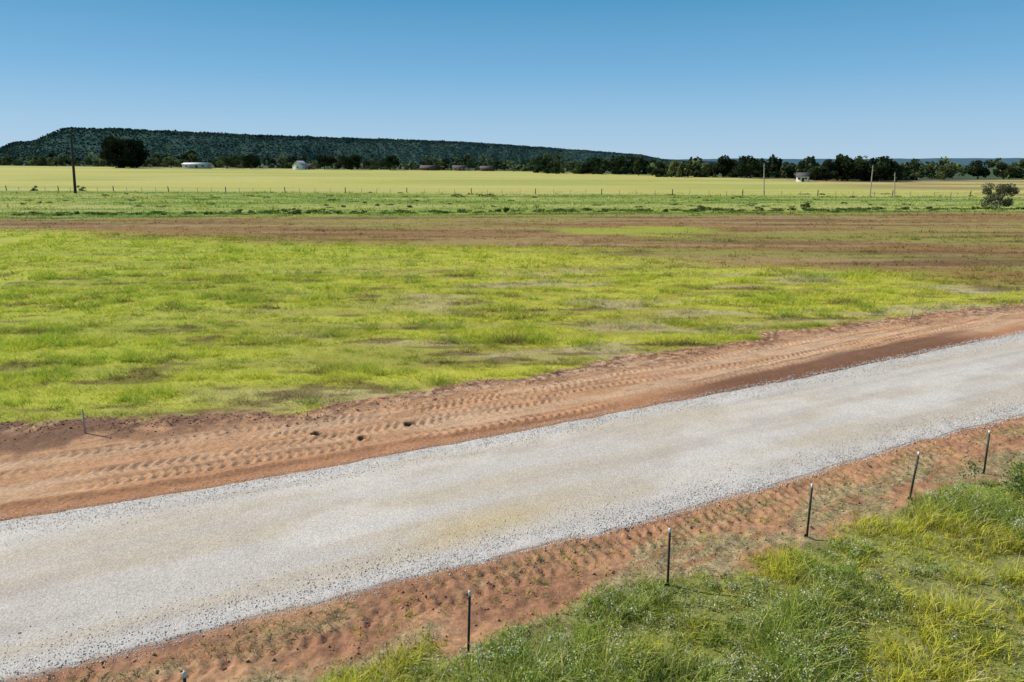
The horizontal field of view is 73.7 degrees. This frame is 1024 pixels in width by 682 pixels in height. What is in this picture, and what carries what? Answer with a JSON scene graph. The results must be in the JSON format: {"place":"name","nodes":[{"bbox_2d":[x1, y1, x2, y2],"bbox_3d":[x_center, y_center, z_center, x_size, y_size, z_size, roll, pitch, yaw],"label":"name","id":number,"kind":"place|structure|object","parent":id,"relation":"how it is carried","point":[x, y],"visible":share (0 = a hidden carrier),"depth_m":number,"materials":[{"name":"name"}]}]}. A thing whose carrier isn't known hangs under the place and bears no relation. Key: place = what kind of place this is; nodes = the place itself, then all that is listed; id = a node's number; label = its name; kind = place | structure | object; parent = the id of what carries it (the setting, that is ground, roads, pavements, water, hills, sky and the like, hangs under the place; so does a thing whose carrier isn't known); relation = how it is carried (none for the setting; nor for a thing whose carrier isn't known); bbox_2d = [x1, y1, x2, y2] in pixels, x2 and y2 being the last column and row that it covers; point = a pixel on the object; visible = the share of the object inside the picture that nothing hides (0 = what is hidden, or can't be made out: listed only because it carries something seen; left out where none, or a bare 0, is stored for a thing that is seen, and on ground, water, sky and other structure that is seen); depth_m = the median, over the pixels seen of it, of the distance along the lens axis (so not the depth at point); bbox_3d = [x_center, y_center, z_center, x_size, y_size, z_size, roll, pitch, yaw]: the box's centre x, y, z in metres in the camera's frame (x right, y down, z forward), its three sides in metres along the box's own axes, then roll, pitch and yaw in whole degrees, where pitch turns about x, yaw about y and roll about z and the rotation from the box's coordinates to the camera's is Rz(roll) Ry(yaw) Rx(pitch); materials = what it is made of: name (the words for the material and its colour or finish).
{"place":"outdoors","nodes":[
{"label":"outdoors","id":0,"kind":"place"},
{"bbox_2d":[1,128,710,164],"bbox_3d":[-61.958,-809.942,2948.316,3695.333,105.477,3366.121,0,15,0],"label":"mesa hill","id":1,"kind":"structure","parent":0,"point":[168,148],"depth_m":1989.06,"materials":[{"name":"green plant"}]},
{"bbox_2d":[0,127,771,164],"bbox_3d":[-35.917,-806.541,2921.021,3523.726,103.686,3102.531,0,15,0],"label":"mesa woodland","id":2,"kind":"object","parent":1,"relation":"on","point":[14,150],"visible":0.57,"depth_m":2075.25,"materials":[{"name":"green plant"}]},
{"bbox_2d":[0,164,1023,681],"bbox_3d":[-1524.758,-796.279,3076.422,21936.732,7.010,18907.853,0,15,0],"label":"ground","id":3,"kind":"structure","parent":0,"point":[48,470],"depth_m":26.54,"materials":[{"name":"soil"}]},
{"bbox_2d":[69,129,76,192],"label":"utility pole","id":4,"kind":"object","parent":3,"relation":"on","point":[73,168],"visible":0.88,"depth_m":184.69,"materials":[{"name":"brown wood"}]},
{"bbox_2d":[81,409,85,432],"bbox_3d":[-13.035,2.536,20.801,0.052,0.981,0.108,-20,25,-53],"label":"survey stake","id":5,"kind":"object","parent":3,"relation":"on","point":[82,411],"visible":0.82,"depth_m":20.76,"materials":[{"name":"grey wood"}]},
{"bbox_2d":[99,136,149,167],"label":"oak tree","id":6,"kind":"object","parent":3,"relation":"on","point":[124,153],"visible":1,"depth_m":407.62,"materials":[{"name":"green plant"}]},
{"bbox_2d":[162,156,179,167],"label":"oak tree","id":7,"kind":"object","parent":3,"relation":"on","point":[171,160],"visible":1,"depth_m":417.46,"materials":[{"name":"green plant"}]},
{"bbox_2d":[182,670,185,681],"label":"fence post","id":8,"kind":"object","parent":3,"relation":"on","point":[184,676],"visible":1,"depth_m":9.25,"materials":[{"name":"green metal"}]},
{"bbox_2d":[182,163,211,168],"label":"metal shed","id":9,"kind":"structure","parent":3,"relation":"on","point":[198,165],"depth_m":411.43,"materials":[{"name":"white paint"}]},
{"bbox_2d":[216,154,240,168],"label":"oak tree","id":10,"kind":"object","parent":3,"relation":"on","point":[231,160],"visible":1,"depth_m":418.66,"materials":[{"name":"green plant"}]},
{"bbox_2d":[240,154,260,168],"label":"oak tree","id":11,"kind":"object","parent":3,"relation":"on","point":[248,159],"visible":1,"depth_m":416.60,"materials":[{"name":"green plant"}]},
{"bbox_2d":[292,161,308,169],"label":"white farmhouse","id":12,"kind":"object","parent":3,"relation":"on","point":[299,165],"visible":0.96,"depth_m":413.65,"materials":[{"name":"paint"}]},
{"bbox_2d":[308,164,314,168],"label":"farmhouse wing","id":13,"kind":"structure","parent":3,"relation":"on","point":[311,166],"depth_m":421.27,"materials":[{"name":"grey"}]},
{"bbox_2d":[315,154,337,169],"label":"oak tree","id":14,"kind":"object","parent":3,"relation":"on","point":[324,160],"visible":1,"depth_m":421.04,"materials":[{"name":"green plant"}]},
{"bbox_2d":[339,154,362,169],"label":"oak tree","id":15,"kind":"object","parent":3,"relation":"on","point":[355,160],"visible":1,"depth_m":418.37,"materials":[{"name":"green plant"}]},
{"bbox_2d":[381,155,398,169],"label":"oak tree","id":16,"kind":"object","parent":3,"relation":"on","point":[388,161],"visible":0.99,"depth_m":417.35,"materials":[{"name":"green plant"}]},
{"bbox_2d":[420,168,434,170],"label":"walls","id":17,"kind":"structure","parent":3,"relation":"on","point":[432,169],"depth_m":430.63,"materials":[{"name":"red paint"}]},
{"bbox_2d":[420,165,435,167],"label":"roof","id":18,"kind":"structure","parent":17,"relation":"on","point":[427,166],"depth_m":431.56,"materials":[{"name":"grey metal"}]},
{"bbox_2d":[453,168,465,170],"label":"walls","id":19,"kind":"structure","parent":3,"relation":"on","point":[457,169],"depth_m":430.63,"materials":[{"name":"beige"}]},
{"bbox_2d":[452,165,465,167],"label":"roof","id":20,"kind":"structure","parent":19,"relation":"on","point":[458,166],"depth_m":431.58,"materials":[{"name":"grey metal"}]},
{"bbox_2d":[465,590,470,657],"bbox_3d":[-0.720,4.825,11.272,0.100,1.590,0.058,-5,15,-26],"label":"fence post","id":21,"kind":"object","parent":3,"relation":"on","point":[469,613],"visible":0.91,"depth_m":11.20,"materials":[{"name":"green metal"}]},
{"bbox_2d":[479,166,492,170],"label":"red barn","id":22,"kind":"structure","parent":3,"relation":"on","point":[487,168],"depth_m":429.82,"materials":[{"name":"paint"}]},
{"bbox_2d":[0,186,1009,196],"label":"wire fence","id":23,"kind":"object","parent":3,"relation":"on","point":[487,192],"visible":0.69,"depth_m":181.98,"materials":[{"name":"grey metal"}]},
{"bbox_2d":[0,190,1023,500],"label":"field grass","id":24,"kind":"structure","parent":3,"relation":"on","point":[58,336],"depth_m":42.93,"materials":[{"name":"green plant"}]},
{"bbox_2d":[0,150,1023,180],"bbox_3d":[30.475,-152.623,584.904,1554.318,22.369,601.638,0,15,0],"label":"distant tree line","id":25,"kind":"object","parent":3,"relation":"on","point":[621,164],"visible":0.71,"depth_m":402.84,"materials":[{"name":"green plant"}]},
{"bbox_2d":[0,303,1023,680],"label":"soil clods","id":26,"kind":"object","parent":3,"relation":"on","point":[532,387],"visible":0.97,"depth_m":21.55,"materials":[{"name":"brown soil"}]},
{"bbox_2d":[11,185,1023,215],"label":"ditch shrubs","id":27,"kind":"object","parent":3,"relation":"on","point":[700,208],"visible":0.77,"depth_m":117.81,"materials":[{"name":"green plant"}]},
{"bbox_2d":[26,424,1023,681],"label":"dry grass litter","id":28,"kind":"object","parent":3,"relation":"on","point":[542,626],"visible":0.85,"depth_m":14.38,"materials":[{"name":"beige plant"}]},
{"bbox_2d":[121,430,1023,681],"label":"roadside grass","id":29,"kind":"structure","parent":3,"relation":"on","point":[926,520],"depth_m":11.82,"materials":[{"name":"green plant"}]},
{"bbox_2d":[633,155,644,174],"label":"juniper tree","id":30,"kind":"object","parent":3,"relation":"on","point":[638,164],"visible":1,"depth_m":358.63,"materials":[{"name":"green plant"}]},
{"bbox_2d":[665,528,670,585],"bbox_3d":[3.000,4.304,13.115,0.100,1.590,0.058,-10,17,-27],"label":"fence post","id":31,"kind":"object","parent":3,"relation":"on","point":[669,544],"visible":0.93,"depth_m":13.04,"materials":[{"name":"green metal"}]},
{"bbox_2d":[678,160,694,176],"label":"oak tree","id":32,"kind":"object","parent":3,"relation":"on","point":[687,165],"visible":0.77,"depth_m":338.89,"materials":[{"name":"green plant"}]},
{"bbox_2d":[364,475,1023,681],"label":"flowering weeds","id":33,"kind":"object","parent":3,"relation":"on","point":[751,600],"visible":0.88,"depth_m":11.87,"materials":[{"name":"green plant"}]},
{"bbox_2d":[715,155,733,176],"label":"oak tree","id":34,"kind":"object","parent":3,"relation":"on","point":[725,167],"visible":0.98,"depth_m":334.46,"materials":[{"name":"green plant"}]},
{"bbox_2d":[732,155,769,177],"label":"oak tree","id":35,"kind":"object","parent":3,"relation":"on","point":[747,164],"visible":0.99,"depth_m":324.76,"materials":[{"name":"green plant"}]},
{"bbox_2d":[762,164,765,194],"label":"utility pole","id":36,"kind":"object","parent":3,"relation":"on","point":[764,180],"visible":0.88,"depth_m":175.32,"materials":[{"name":"brown wood"}]},
{"bbox_2d":[795,172,809,181],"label":"white cottage","id":37,"kind":"structure","parent":3,"relation":"on","point":[802,176],"depth_m":282.63,"materials":[{"name":"paint"}]},
{"bbox_2d":[804,483,813,536],"bbox_3d":[6.471,3.847,14.893,0.100,1.590,0.058,-6,15,-22],"label":"fence post","id":38,"kind":"object","parent":3,"relation":"on","point":[809,512],"visible":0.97,"depth_m":14.84,"materials":[{"name":"green metal"}]},
{"bbox_2d":[807,166,824,180],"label":"mesquite tree","id":39,"kind":"object","parent":3,"relation":"on","point":[815,170],"visible":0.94,"depth_m":294.76,"materials":[{"name":"green plant"}]},
{"bbox_2d":[816,159,840,180],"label":"oak tree","id":40,"kind":"object","parent":3,"relation":"on","point":[830,172],"visible":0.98,"depth_m":292.42,"materials":[{"name":"green plant"}]},
{"bbox_2d":[834,154,868,180],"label":"oak tree","id":41,"kind":"object","parent":3,"relation":"on","point":[848,169],"visible":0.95,"depth_m":289.09,"materials":[{"name":"green plant"}]},
{"bbox_2d":[869,166,873,196],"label":"utility pole","id":42,"kind":"object","parent":3,"relation":"on","point":[871,182],"visible":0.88,"depth_m":165.57,"materials":[{"name":"brown wood"}]},
{"bbox_2d":[864,155,896,180],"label":"oak tree","id":43,"kind":"object","parent":3,"relation":"on","point":[882,167],"visible":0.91,"depth_m":286.50,"materials":[{"name":"green plant"}]},
{"bbox_2d":[891,161,907,181],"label":"mesquite tree","id":44,"kind":"object","parent":3,"relation":"on","point":[898,169],"visible":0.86,"depth_m":286.64,"materials":[{"name":"green plant"}]},
{"bbox_2d":[907,451,919,499],"bbox_3d":[9.756,3.425,16.609,0.100,1.590,0.058,-7,17,-28],"label":"fence post","id":45,"kind":"object","parent":3,"relation":"on","point":[915,469],"visible":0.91,"depth_m":16.55,"materials":[{"name":"green metal"}]},
{"bbox_2d":[935,163,956,179],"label":"mesquite tree","id":46,"kind":"object","parent":3,"relation":"on","point":[948,171],"visible":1,"depth_m":307.44,"materials":[{"name":"green plant"}]},
{"bbox_2d":[964,159,994,178],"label":"oak tree","id":47,"kind":"object","parent":3,"relation":"on","point":[977,170],"visible":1,"depth_m":332.18,"materials":[{"name":"green plant"}]},
{"bbox_2d":[981,430,990,473],"bbox_3d":[12.460,3.082,17.954,0.100,1.590,0.058,-12,18,-24],"label":"fence post","id":48,"kind":"object","parent":3,"relation":"on","point":[986,453],"visible":0.94,"depth_m":17.89,"materials":[{"name":"green metal"}]},
{"bbox_2d":[958,451,1023,517],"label":"wild shrub","id":49,"kind":"object","parent":3,"relation":"on","point":[1016,477],"visible":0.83,"depth_m":17.03,"materials":[{"name":"green plant"}]},
{"bbox_2d":[980,183,1019,208],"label":"mesquite tree","id":50,"kind":"object","parent":3,"relation":"on","point":[996,199],"visible":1,"depth_m":123.05,"materials":[{"name":"green plant"}]},
{"bbox_2d":[993,162,1019,179],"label":"oak tree","id":51,"kind":"object","parent":3,"relation":"on","point":[1010,170],"visible":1,"depth_m":328.80,"materials":[{"name":"green plant"}]},
{"bbox_2d":[0,329,1023,681],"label":"gravel road","id":52,"kind":"structure","parent":0,"point":[102,567],"depth_m":16.35,"materials":[{"name":"grey gravel"}]},
{"bbox_2d":[0,0,1023,158],"label":"sky","id":53,"kind":"structure","parent":0,"point":[664,79],"materials":[{"name":"blue"}]},
{"bbox_2d":[668,158,1023,163],"bbox_3d":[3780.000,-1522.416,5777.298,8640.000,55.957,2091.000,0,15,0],"label":"distant hills","id":54,"kind":"structure","parent":0,"point":[935,160],"depth_m":5596.76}
]}

